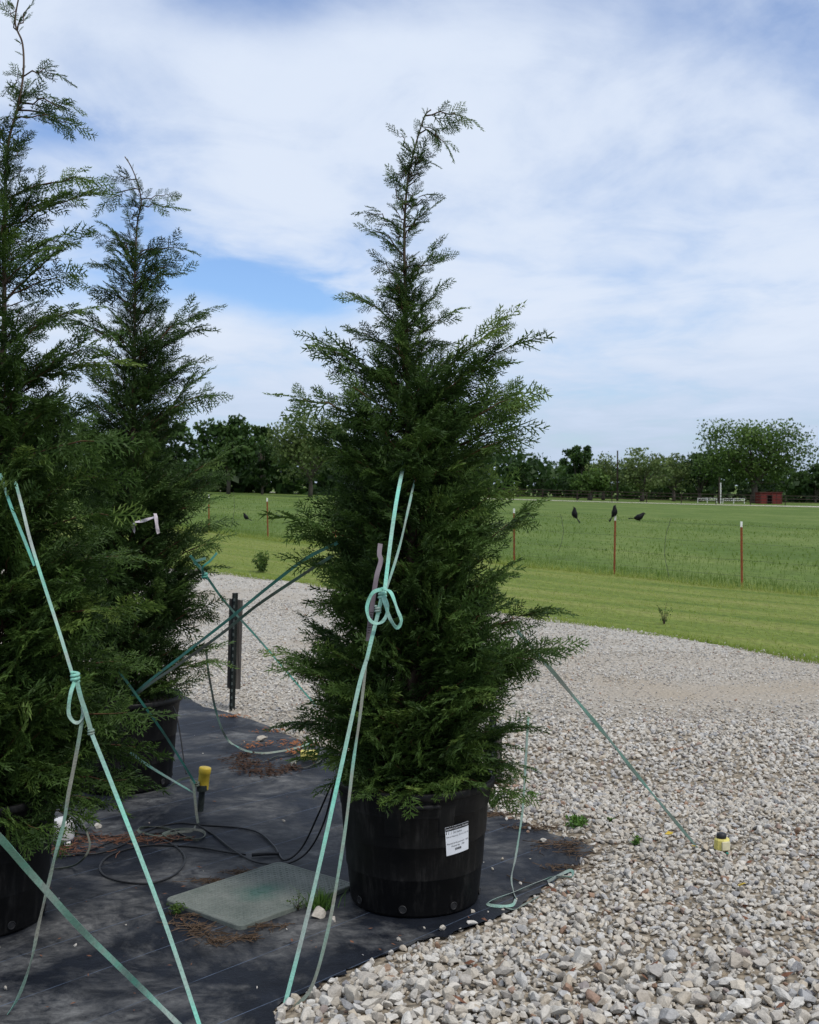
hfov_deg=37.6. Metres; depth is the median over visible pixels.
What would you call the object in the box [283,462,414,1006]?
guy strap
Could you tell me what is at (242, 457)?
oak tree
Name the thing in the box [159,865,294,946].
lid straw
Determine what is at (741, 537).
wire fence
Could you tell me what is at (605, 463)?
pecan tree
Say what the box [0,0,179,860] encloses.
cypress tree
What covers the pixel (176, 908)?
weed plant
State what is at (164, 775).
guy strap
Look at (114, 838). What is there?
pine needles
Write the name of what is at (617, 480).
utility pole
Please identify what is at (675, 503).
ranch road
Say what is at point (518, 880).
twig on cloth
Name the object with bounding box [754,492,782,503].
red shed
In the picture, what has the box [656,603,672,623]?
weed plant
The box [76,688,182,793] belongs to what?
nursery pot
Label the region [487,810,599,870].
edge straw
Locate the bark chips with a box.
[217,751,313,777]
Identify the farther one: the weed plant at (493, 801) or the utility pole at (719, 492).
the utility pole at (719, 492)
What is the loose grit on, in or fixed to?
on the ground cloth
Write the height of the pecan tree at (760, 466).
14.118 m
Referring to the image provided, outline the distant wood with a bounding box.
[0,440,818,502]
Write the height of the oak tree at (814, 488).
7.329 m
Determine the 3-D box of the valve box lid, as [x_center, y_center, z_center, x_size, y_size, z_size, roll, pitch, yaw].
[-0.606,1.561,4.920,0.464,0.024,0.635,1,2,41]
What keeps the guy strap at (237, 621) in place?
attached to the cypress tree at (443, 663)
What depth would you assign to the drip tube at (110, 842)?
5.61 m
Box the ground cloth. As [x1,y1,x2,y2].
[0,680,593,1023]
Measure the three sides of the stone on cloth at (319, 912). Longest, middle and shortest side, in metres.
0.058 x 0.050 x 0.047 m
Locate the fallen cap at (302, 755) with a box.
[300,750,317,760]
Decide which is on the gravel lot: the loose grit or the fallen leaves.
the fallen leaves
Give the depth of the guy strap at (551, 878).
5.01 m
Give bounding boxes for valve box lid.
[167,862,349,929]
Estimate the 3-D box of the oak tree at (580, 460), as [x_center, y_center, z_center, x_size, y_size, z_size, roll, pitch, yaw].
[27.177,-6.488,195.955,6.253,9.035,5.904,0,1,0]
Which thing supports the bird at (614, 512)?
on the wire fence at (741, 537)
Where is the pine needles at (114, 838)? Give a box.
[51,830,193,857]
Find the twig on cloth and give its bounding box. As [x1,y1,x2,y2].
[506,875,532,883]
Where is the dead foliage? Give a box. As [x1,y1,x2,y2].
[218,714,317,754]
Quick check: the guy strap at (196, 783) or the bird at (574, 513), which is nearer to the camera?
the guy strap at (196, 783)
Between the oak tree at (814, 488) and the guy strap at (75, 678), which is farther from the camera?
the oak tree at (814, 488)
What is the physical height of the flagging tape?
0.109 m
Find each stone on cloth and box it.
[94,823,101,828]
[256,735,266,740]
[311,906,325,918]
[439,925,445,930]
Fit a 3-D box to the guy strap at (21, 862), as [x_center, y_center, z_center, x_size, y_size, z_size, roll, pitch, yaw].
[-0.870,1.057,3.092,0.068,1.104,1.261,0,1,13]
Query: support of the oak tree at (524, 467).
on the ground at (778, 515)
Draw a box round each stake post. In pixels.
[227,593,242,710]
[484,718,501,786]
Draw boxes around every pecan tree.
[266,410,358,496]
[585,451,621,499]
[614,447,675,501]
[653,452,696,500]
[676,451,724,501]
[688,417,818,502]
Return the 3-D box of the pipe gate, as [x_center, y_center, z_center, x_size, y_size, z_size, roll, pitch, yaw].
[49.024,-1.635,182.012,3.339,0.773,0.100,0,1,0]
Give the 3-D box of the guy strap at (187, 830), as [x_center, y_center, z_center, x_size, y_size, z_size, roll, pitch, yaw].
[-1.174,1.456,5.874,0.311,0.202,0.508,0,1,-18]
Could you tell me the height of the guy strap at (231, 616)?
1.461 m
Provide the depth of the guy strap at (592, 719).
5.19 m
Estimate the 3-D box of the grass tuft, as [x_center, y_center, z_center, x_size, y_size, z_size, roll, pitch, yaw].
[-0.376,1.523,4.776,0.226,0.094,0.188,1,1,21]
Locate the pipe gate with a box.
[722,499,744,503]
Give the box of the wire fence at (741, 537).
[170,492,818,587]
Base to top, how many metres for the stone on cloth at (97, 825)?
0.029 m
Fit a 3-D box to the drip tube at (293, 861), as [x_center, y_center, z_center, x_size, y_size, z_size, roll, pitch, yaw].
[-0.689,1.345,5.456,1.131,0.426,0.172,1,2,44]
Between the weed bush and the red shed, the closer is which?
the weed bush
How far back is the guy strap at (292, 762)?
7.26 m
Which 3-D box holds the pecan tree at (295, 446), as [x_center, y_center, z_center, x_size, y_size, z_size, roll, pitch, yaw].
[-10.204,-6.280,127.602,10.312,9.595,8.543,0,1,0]
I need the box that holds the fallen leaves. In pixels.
[453,830,814,1008]
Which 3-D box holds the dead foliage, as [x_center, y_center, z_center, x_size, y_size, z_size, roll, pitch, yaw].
[-0.925,1.485,8.125,0.589,0.026,1.421,0,1,-17]
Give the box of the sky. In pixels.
[0,0,818,485]
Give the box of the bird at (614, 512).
[609,505,616,521]
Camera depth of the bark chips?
7.14 m
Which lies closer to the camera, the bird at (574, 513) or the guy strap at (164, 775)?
the guy strap at (164, 775)
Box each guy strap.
[0,473,200,1023]
[0,832,181,1023]
[54,818,90,869]
[115,667,199,786]
[128,541,337,699]
[129,752,192,792]
[133,554,333,697]
[137,776,205,840]
[189,552,312,700]
[205,652,308,753]
[251,752,325,767]
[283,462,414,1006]
[486,717,573,909]
[516,630,697,847]
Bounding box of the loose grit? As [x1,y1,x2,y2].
[4,729,572,989]
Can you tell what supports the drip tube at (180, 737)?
hanging from the nursery pot at (153, 733)
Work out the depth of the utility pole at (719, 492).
179.87 m
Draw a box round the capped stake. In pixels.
[196,766,210,811]
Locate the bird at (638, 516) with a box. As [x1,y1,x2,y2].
[628,512,644,519]
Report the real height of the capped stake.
0.244 m
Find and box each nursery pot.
[0,791,57,935]
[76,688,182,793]
[334,769,494,917]
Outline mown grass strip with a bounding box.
[45,516,818,660]
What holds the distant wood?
on the ground at (778, 515)
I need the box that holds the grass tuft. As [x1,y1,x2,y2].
[295,886,347,910]
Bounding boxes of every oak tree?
[152,419,199,483]
[192,413,269,493]
[247,425,277,493]
[499,460,532,496]
[557,445,593,498]
[566,468,609,499]
[794,463,818,502]
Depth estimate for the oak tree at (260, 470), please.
137.41 m
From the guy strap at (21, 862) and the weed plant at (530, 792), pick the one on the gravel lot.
the weed plant at (530, 792)
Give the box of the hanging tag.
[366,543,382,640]
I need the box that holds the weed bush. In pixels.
[251,550,269,572]
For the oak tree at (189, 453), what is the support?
on the ground at (778, 515)
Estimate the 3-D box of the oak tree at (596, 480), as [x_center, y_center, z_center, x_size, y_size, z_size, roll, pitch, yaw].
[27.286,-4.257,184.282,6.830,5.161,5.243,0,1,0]
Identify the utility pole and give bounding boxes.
[616,451,617,500]
[718,477,719,503]
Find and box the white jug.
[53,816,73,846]
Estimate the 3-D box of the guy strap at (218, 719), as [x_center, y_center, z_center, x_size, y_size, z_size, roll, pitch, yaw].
[-0.916,1.155,7.412,0.594,0.720,0.773,0,1,0]
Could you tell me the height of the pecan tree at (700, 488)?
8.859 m
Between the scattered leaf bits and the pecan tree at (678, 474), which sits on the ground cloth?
the scattered leaf bits
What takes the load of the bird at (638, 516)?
on the wire fence at (741, 537)
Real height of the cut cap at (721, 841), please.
0.075 m
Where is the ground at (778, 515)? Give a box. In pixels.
[51,484,818,593]
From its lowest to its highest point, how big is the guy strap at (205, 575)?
1.321 m
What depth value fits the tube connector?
5.43 m
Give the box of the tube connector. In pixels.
[252,852,278,856]
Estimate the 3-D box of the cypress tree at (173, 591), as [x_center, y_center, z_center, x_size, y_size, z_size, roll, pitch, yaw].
[-1.480,-0.413,6.723,1.122,3.122,0.906,0,1,0]
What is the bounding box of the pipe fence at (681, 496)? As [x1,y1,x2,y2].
[462,487,818,505]
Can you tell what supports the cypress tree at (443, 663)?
in the nursery pot at (427, 861)
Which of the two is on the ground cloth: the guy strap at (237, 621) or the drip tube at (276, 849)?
the drip tube at (276, 849)
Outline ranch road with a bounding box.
[487,498,818,506]
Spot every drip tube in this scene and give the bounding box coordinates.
[51,784,331,860]
[51,830,178,856]
[74,832,245,884]
[172,706,186,773]
[198,786,334,864]
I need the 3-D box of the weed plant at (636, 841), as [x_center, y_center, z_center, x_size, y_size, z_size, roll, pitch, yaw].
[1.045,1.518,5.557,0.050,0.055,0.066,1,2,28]
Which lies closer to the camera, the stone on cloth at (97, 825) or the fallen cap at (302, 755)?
the stone on cloth at (97, 825)
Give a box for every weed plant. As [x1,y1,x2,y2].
[166,901,186,913]
[286,893,304,909]
[489,789,499,808]
[527,789,543,797]
[563,813,589,827]
[631,833,641,845]
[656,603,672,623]
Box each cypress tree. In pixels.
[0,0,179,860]
[55,157,243,704]
[257,100,589,819]
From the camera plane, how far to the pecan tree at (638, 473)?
185.05 m
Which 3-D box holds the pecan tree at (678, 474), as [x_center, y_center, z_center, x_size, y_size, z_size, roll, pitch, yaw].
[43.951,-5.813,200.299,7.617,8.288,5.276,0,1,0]
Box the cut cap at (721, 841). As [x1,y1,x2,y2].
[714,832,729,850]
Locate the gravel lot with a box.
[0,567,818,1023]
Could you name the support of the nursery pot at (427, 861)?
on the ground cloth
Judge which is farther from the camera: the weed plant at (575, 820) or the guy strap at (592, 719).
the weed plant at (575, 820)
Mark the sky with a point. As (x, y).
(643, 175)
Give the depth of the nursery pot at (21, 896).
4.49 m
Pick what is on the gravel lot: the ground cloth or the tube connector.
the ground cloth
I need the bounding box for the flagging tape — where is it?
[132,513,159,533]
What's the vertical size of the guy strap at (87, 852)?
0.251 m
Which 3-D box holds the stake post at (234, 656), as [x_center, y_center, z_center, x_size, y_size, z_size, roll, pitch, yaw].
[-1.304,1.046,8.966,0.117,0.888,0.089,0,1,0]
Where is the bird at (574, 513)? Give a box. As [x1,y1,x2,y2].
[572,507,579,523]
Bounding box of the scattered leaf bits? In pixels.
[0,726,468,1010]
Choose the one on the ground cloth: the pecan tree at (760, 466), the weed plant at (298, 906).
the weed plant at (298, 906)
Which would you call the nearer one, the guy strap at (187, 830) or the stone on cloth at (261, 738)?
the guy strap at (187, 830)
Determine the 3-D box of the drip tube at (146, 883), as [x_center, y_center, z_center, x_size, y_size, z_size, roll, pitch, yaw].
[-1.299,1.551,5.451,0.966,0.008,0.566,1,2,30]

